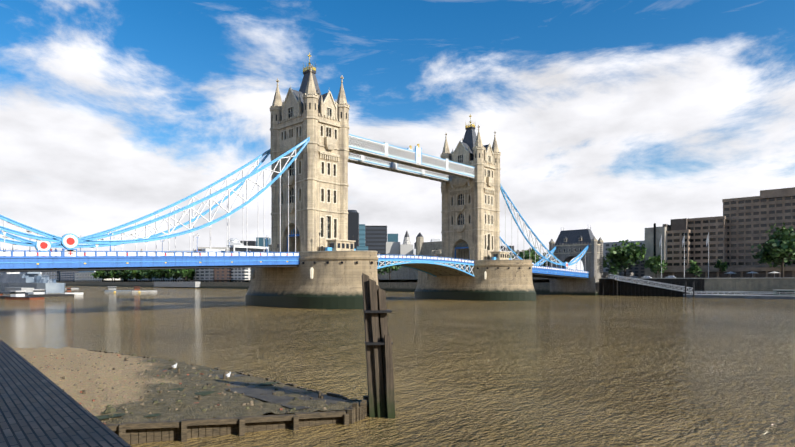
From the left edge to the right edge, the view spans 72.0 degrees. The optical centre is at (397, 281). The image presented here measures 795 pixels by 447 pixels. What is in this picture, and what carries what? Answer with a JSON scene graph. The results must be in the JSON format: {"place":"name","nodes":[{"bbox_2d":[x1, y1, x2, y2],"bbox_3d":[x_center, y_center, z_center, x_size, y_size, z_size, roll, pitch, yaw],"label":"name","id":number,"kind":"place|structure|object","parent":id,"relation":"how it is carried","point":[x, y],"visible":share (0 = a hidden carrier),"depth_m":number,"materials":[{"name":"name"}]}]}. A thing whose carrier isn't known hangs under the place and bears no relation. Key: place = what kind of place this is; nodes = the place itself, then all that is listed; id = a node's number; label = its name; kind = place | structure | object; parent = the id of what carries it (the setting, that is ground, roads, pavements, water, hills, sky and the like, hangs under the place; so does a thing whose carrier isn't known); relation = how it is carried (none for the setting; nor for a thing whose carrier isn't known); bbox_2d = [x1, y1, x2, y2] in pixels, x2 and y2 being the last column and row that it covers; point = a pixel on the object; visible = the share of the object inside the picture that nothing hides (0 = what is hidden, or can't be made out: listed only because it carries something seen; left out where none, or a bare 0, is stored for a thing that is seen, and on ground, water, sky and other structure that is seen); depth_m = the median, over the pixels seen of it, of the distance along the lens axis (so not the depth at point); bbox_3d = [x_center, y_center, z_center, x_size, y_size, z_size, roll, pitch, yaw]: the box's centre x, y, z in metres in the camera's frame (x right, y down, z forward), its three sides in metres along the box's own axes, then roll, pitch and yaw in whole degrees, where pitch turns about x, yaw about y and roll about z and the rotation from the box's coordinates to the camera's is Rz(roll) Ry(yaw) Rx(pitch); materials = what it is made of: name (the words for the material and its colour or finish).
{"place":"outdoors","nodes":[
{"label":"outdoors","id":0,"kind":"place"},
{"bbox_2d":[0,339,131,446],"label":"quay pavement","id":1,"kind":"structure","parent":0,"point":[38,408],"depth_m":8.46,"materials":[{"name":"stone"}]},
{"bbox_2d":[348,210,358,250],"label":"city tower","id":2,"kind":"structure","parent":0,"point":[353,223],"depth_m":758.02,"materials":[{"name":"grey glass"}]},
{"bbox_2d":[0,286,794,446],"bbox_3d":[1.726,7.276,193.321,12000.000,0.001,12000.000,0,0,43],"label":"river water","id":3,"kind":"structure","parent":0,"point":[545,370],"depth_m":52.92,"materials":[{"name":"brown liquid"}]},
{"bbox_2d":[0,296,41,298],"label":"barge","id":4,"kind":"object","parent":3,"relation":"on","point":[2,297],"visible":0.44,"depth_m":225.43,"materials":[{"name":"black metal"}]},
{"bbox_2d":[0,287,45,294],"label":"boat","id":5,"kind":"object","parent":3,"relation":"on","point":[26,290],"visible":0.54,"depth_m":302.32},
{"bbox_2d":[5,290,43,299],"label":"barge","id":6,"kind":"object","parent":3,"relation":"on","point":[18,295],"visible":0.92,"depth_m":216.38,"materials":[{"name":"metal"}]},
{"bbox_2d":[0,245,65,292],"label":"hms belfast","id":7,"kind":"object","parent":3,"relation":"on","point":[35,280],"visible":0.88,"depth_m":368.14,"materials":[{"name":"white metal"}]},
{"bbox_2d":[28,289,73,296],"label":"barge","id":8,"kind":"object","parent":3,"relation":"on","point":[39,292],"visible":0.9,"depth_m":257.80,"materials":[{"name":"white metal"}]},
{"bbox_2d":[64,288,82,293],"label":"work boat","id":9,"kind":"object","parent":3,"relation":"on","point":[68,291],"visible":0.9,"depth_m":307.69,"materials":[{"name":"white"}]},
{"bbox_2d":[104,286,130,291],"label":"tug","id":10,"kind":"object","parent":3,"relation":"on","point":[111,288],"visible":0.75,"depth_m":388.65,"materials":[{"name":"black metal"}]},
{"bbox_2d":[131,287,156,291],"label":"tug","id":11,"kind":"object","parent":3,"relation":"on","point":[136,289],"visible":0.9,"depth_m":377.91,"materials":[{"name":"white metal"}]},
{"bbox_2d":[9,345,360,423],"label":"foreshore","id":12,"kind":"structure","parent":3,"relation":"in","point":[188,407],"depth_m":33.23,"materials":[{"name":"sand"}]},
{"bbox_2d":[24,352,347,423],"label":"foreshore slab and stones","id":13,"kind":"structure","parent":12,"relation":"on","point":[266,394],"depth_m":32.05,"materials":[{"name":"grey stone"}]},
{"bbox_2d":[172,363,230,376],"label":"seagulls","id":14,"kind":"object","parent":12,"relation":"on","point":[175,366],"visible":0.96,"depth_m":37.22,"materials":[{"name":"white"}]},
{"bbox_2d":[88,350,368,444],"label":"timber retaining wall","id":15,"kind":"structure","parent":12,"relation":"on","point":[127,432],"depth_m":25.97,"materials":[{"name":"brown wood"}]},
{"bbox_2d":[245,232,377,308],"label":"pier","id":16,"kind":"structure","parent":3,"relation":"in","point":[330,277],"depth_m":145.72,"materials":[{"name":"stone"}]},
{"bbox_2d":[0,250,589,278],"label":"bridge deck","id":17,"kind":"structure","parent":16,"relation":"on","point":[37,261],"depth_m":127.17,"materials":[{"name":"blue metal"}]},
{"bbox_2d":[270,53,349,251],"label":"tower","id":18,"kind":"structure","parent":16,"relation":"on","point":[306,111],"depth_m":158.00,"materials":[{"name":"stone"}]},
{"bbox_2d":[0,137,588,270],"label":"suspension chains","id":19,"kind":"object","parent":18,"relation":"attached to","point":[70,242],"visible":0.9,"depth_m":133.89,"materials":[{"name":"blue paint"}]},
{"bbox_2d":[348,134,474,187],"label":"walkways","id":20,"kind":"structure","parent":18,"relation":"attached to","point":[410,161],"depth_m":189.90,"materials":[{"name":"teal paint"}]},
{"bbox_2d":[362,273,394,418],"bbox_3d":[-1.044,4.161,29.473,1.686,9.230,1.202,0,0,-10],"label":"mooring pile","id":21,"kind":"object","parent":3,"relation":"in","point":[378,342],"visible":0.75,"depth_m":29.29,"materials":[{"name":"brown wood"}]},
{"bbox_2d":[56,275,794,296],"bbox_3d":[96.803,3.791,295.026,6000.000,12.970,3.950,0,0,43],"label":"river wall","id":22,"kind":"structure","parent":3,"relation":"in","point":[758,285],"depth_m":267.01,"materials":[{"name":"stone"}]},
{"bbox_2d":[154,282,200,286],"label":"millennium pier","id":23,"kind":"structure","parent":22,"relation":"attached to","point":[177,284],"depth_m":601.83,"materials":[{"name":"grey metal"}]},
{"bbox_2d":[415,246,535,300],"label":"pier","id":24,"kind":"structure","parent":3,"relation":"in","point":[500,276],"depth_m":206.08,"materials":[{"name":"stone"}]},
{"bbox_2d":[440,114,500,260],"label":"tower","id":25,"kind":"structure","parent":24,"relation":"on","point":[470,222],"depth_m":218.20,"materials":[{"name":"stone"}]},
{"bbox_2d":[599,274,794,298],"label":"jetty","id":26,"kind":"object","parent":3,"relation":"in","point":[783,294],"visible":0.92,"depth_m":241.40,"materials":[{"name":"white metal"}]},
{"bbox_2d":[0,0,794,271],"label":"sky","id":27,"kind":"structure","parent":0,"point":[617,119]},
{"label":"bank ground","id":28,"kind":"structure","parent":0,"visible":0},
{"bbox_2d":[41,271,58,281],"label":"building","id":29,"kind":"structure","parent":28,"relation":"on","point":[54,275],"depth_m":1043.86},
{"bbox_2d":[59,271,93,281],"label":"building","id":30,"kind":"structure","parent":28,"relation":"on","point":[66,276],"depth_m":992.15,"materials":[{"name":"grey"}]},
{"bbox_2d":[75,272,119,281],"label":"building","id":31,"kind":"structure","parent":28,"relation":"on","point":[82,276],"depth_m":846.33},
{"bbox_2d":[90,271,107,281],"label":"tree","id":32,"kind":"object","parent":28,"relation":"on","point":[96,274],"visible":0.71,"depth_m":789.66,"materials":[{"name":"green plant"}]},
{"bbox_2d":[103,270,113,281],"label":"tree","id":33,"kind":"object","parent":28,"relation":"on","point":[107,276],"visible":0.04,"depth_m":779.90,"materials":[{"name":"green plant"}]},
{"bbox_2d":[105,270,118,281],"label":"tree","id":34,"kind":"object","parent":28,"relation":"on","point":[110,272],"visible":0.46,"depth_m":756.29,"materials":[{"name":"green plant"}]},
{"bbox_2d":[113,272,134,281],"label":"tree","id":35,"kind":"object","parent":28,"relation":"on","point":[116,275],"visible":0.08,"depth_m":748.10,"materials":[{"name":"green plant"}]},
{"bbox_2d":[117,270,132,281],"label":"tree","id":36,"kind":"object","parent":28,"relation":"on","point":[122,273],"visible":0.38,"depth_m":730.01,"materials":[{"name":"green plant"}]},
{"bbox_2d":[128,270,143,279],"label":"tree","id":37,"kind":"object","parent":28,"relation":"on","point":[133,273],"visible":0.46,"depth_m":700.36,"materials":[{"name":"green plant"}]},
{"bbox_2d":[140,270,151,281],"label":"tree","id":38,"kind":"object","parent":28,"relation":"on","point":[144,273],"visible":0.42,"depth_m":673.57,"materials":[{"name":"green plant"}]},
{"bbox_2d":[120,276,181,281],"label":"bank terrace","id":39,"kind":"structure","parent":28,"relation":"on","point":[179,279],"depth_m":766.32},
{"bbox_2d":[148,270,171,281],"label":"tree","id":40,"kind":"object","parent":28,"relation":"on","point":[152,273],"visible":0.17,"depth_m":669.74,"materials":[{"name":"green plant"}]},
{"bbox_2d":[153,270,168,281],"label":"tree","id":41,"kind":"object","parent":28,"relation":"on","point":[158,273],"visible":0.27,"depth_m":652.91,"materials":[{"name":"green plant"}]},
{"bbox_2d":[160,269,177,281],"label":"tree","id":42,"kind":"object","parent":28,"relation":"on","point":[163,271],"visible":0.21,"depth_m":642.41,"materials":[{"name":"green plant"}]},
{"bbox_2d":[165,269,182,281],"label":"tree","id":43,"kind":"object","parent":28,"relation":"on","point":[173,273],"visible":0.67,"depth_m":629.90,"materials":[{"name":"green plant"}]},
{"bbox_2d":[169,250,196,252],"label":"building","id":44,"kind":"structure","parent":28,"relation":"on","point":[183,250],"depth_m":939.35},
{"bbox_2d":[174,269,194,281],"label":"tree","id":45,"kind":"object","parent":28,"relation":"on","point":[189,273],"visible":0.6,"depth_m":625.86,"materials":[{"name":"green plant"}]},
{"bbox_2d":[182,269,213,281],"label":"bank apartments","id":46,"kind":"structure","parent":28,"relation":"on","point":[203,275],"depth_m":620.76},
{"bbox_2d":[197,247,228,252],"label":"building","id":47,"kind":"structure","parent":28,"relation":"on","point":[201,248],"depth_m":891.25,"materials":[{"name":"stone"}]},
{"bbox_2d":[214,268,230,281],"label":"bank apartments","id":48,"kind":"structure","parent":28,"relation":"on","point":[222,274],"depth_m":586.60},
{"bbox_2d":[228,243,243,247],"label":"city dome base","id":49,"kind":"object","parent":28,"relation":"on","point":[242,244],"visible":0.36,"depth_m":941.89,"materials":[{"name":"white"}]},
{"bbox_2d":[228,238,238,242],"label":"city dome","id":50,"kind":"structure","parent":49,"relation":"on","point":[233,240],"depth_m":945.22,"materials":[{"name":"white"}]},
{"bbox_2d":[231,268,250,281],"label":"bank apartments","id":51,"kind":"structure","parent":28,"relation":"on","point":[240,274],"depth_m":565.69,"materials":[{"name":"white"}]},
{"bbox_2d":[240,241,255,245],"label":"building","id":52,"kind":"structure","parent":28,"relation":"on","point":[249,243],"depth_m":1091.46,"materials":[{"name":"grey concrete"}]},
{"bbox_2d":[256,237,270,250],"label":"teal building","id":53,"kind":"structure","parent":28,"relation":"on","point":[262,241],"depth_m":893.55,"materials":[{"name":"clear glass"}]},
{"bbox_2d":[359,224,364,245],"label":"building","id":54,"kind":"structure","parent":28,"relation":"on","point":[361,234],"depth_m":1297.54,"materials":[{"name":"teal glass"}]},
{"bbox_2d":[357,246,367,250],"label":"building","id":55,"kind":"structure","parent":28,"relation":"on","point":[362,248],"depth_m":698.42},
{"bbox_2d":[365,226,386,254],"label":"office building","id":56,"kind":"structure","parent":28,"relation":"on","point":[375,238],"depth_m":818.85,"materials":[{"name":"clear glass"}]},
{"bbox_2d":[377,255,400,279],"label":"tree","id":57,"kind":"object","parent":28,"relation":"on","point":[388,268],"visible":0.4,"depth_m":412.99,"materials":[{"name":"green plant"}]},
{"bbox_2d":[387,234,397,241],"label":"building","id":58,"kind":"structure","parent":28,"relation":"on","point":[392,237],"depth_m":999.61,"materials":[{"name":"teal glass"}]},
{"bbox_2d":[386,242,399,255],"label":"building","id":59,"kind":"structure","parent":28,"relation":"on","point":[392,248],"depth_m":639.54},
{"bbox_2d":[400,244,412,255],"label":"city tower","id":60,"kind":"structure","parent":28,"relation":"on","point":[406,249],"depth_m":619.95,"materials":[{"name":"stone"}]},
{"bbox_2d":[403,231,410,243],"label":"tower spire","id":61,"kind":"structure","parent":60,"relation":"on","point":[406,240],"depth_m":628.23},
{"bbox_2d":[377,233,549,282],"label":"tower of london walls","id":62,"kind":"structure","parent":28,"relation":"on","point":[407,274],"depth_m":451.26,"materials":[{"name":"stone"}]},
{"bbox_2d":[501,246,513,250],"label":"building","id":63,"kind":"structure","parent":28,"relation":"on","point":[512,247],"depth_m":804.44,"materials":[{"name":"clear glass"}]},
{"bbox_2d":[516,247,538,278],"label":"tree","id":64,"kind":"object","parent":28,"relation":"on","point":[527,254],"visible":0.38,"depth_m":335.78,"materials":[{"name":"green plant"}]},
{"bbox_2d":[537,252,549,278],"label":"building","id":65,"kind":"structure","parent":28,"relation":"on","point":[545,264],"depth_m":313.25,"materials":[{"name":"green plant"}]},
{"bbox_2d":[549,227,634,294],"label":"abutment","id":66,"kind":"object","parent":28,"relation":"on","point":[570,245],"visible":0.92,"depth_m":288.98,"materials":[{"name":"stone"}]},
{"bbox_2d":[0,170,577,268],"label":"suspension rod","id":67,"kind":"object","parent":66,"relation":"attached to","point":[241,249],"visible":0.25,"depth_m":143.26,"materials":[{"name":"white metal"}]},
{"bbox_2d":[599,254,607,267],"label":"tree","id":68,"kind":"object","parent":28,"relation":"on","point":[604,262],"visible":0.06,"depth_m":289.64,"materials":[{"name":"green plant"}]},
{"bbox_2d":[603,240,644,271],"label":"office","id":69,"kind":"structure","parent":28,"relation":"on","point":[606,245],"depth_m":374.47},
{"bbox_2d":[605,239,646,277],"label":"tree","id":70,"kind":"object","parent":28,"relation":"on","point":[625,257],"visible":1,"depth_m":284.45,"materials":[{"name":"green plant"}]},
{"bbox_2d":[609,246,644,277],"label":"dark office block","id":71,"kind":"structure","parent":28,"relation":"on","point":[638,270],"depth_m":327.17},
{"bbox_2d":[643,255,667,277],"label":"tree","id":72,"kind":"object","parent":28,"relation":"on","point":[653,264],"visible":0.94,"depth_m":276.43,"materials":[{"name":"green plant"}]},
{"bbox_2d":[608,232,779,277],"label":"flagpoles and umbrellas","id":73,"kind":"object","parent":28,"relation":"on","point":[707,241],"visible":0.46,"depth_m":265.80,"materials":[{"name":"white metal"}]},
{"bbox_2d":[686,260,701,277],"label":"tree","id":74,"kind":"object","parent":28,"relation":"on","point":[694,267],"visible":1,"depth_m":266.24,"materials":[{"name":"green plant"}]},
{"bbox_2d":[645,187,794,277],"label":"tower hotel","id":75,"kind":"structure","parent":28,"relation":"on","point":[739,228],"depth_m":272.48,"materials":[{"name":"concrete"}]},
{"bbox_2d":[714,259,729,277],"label":"tree","id":76,"kind":"object","parent":28,"relation":"on","point":[722,266],"visible":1,"depth_m":257.07,"materials":[{"name":"green plant"}]},
{"bbox_2d":[750,222,794,277],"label":"tree","id":77,"kind":"object","parent":28,"relation":"on","point":[781,252],"visible":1,"depth_m":240.60,"materials":[{"name":"green plant"}]}
]}

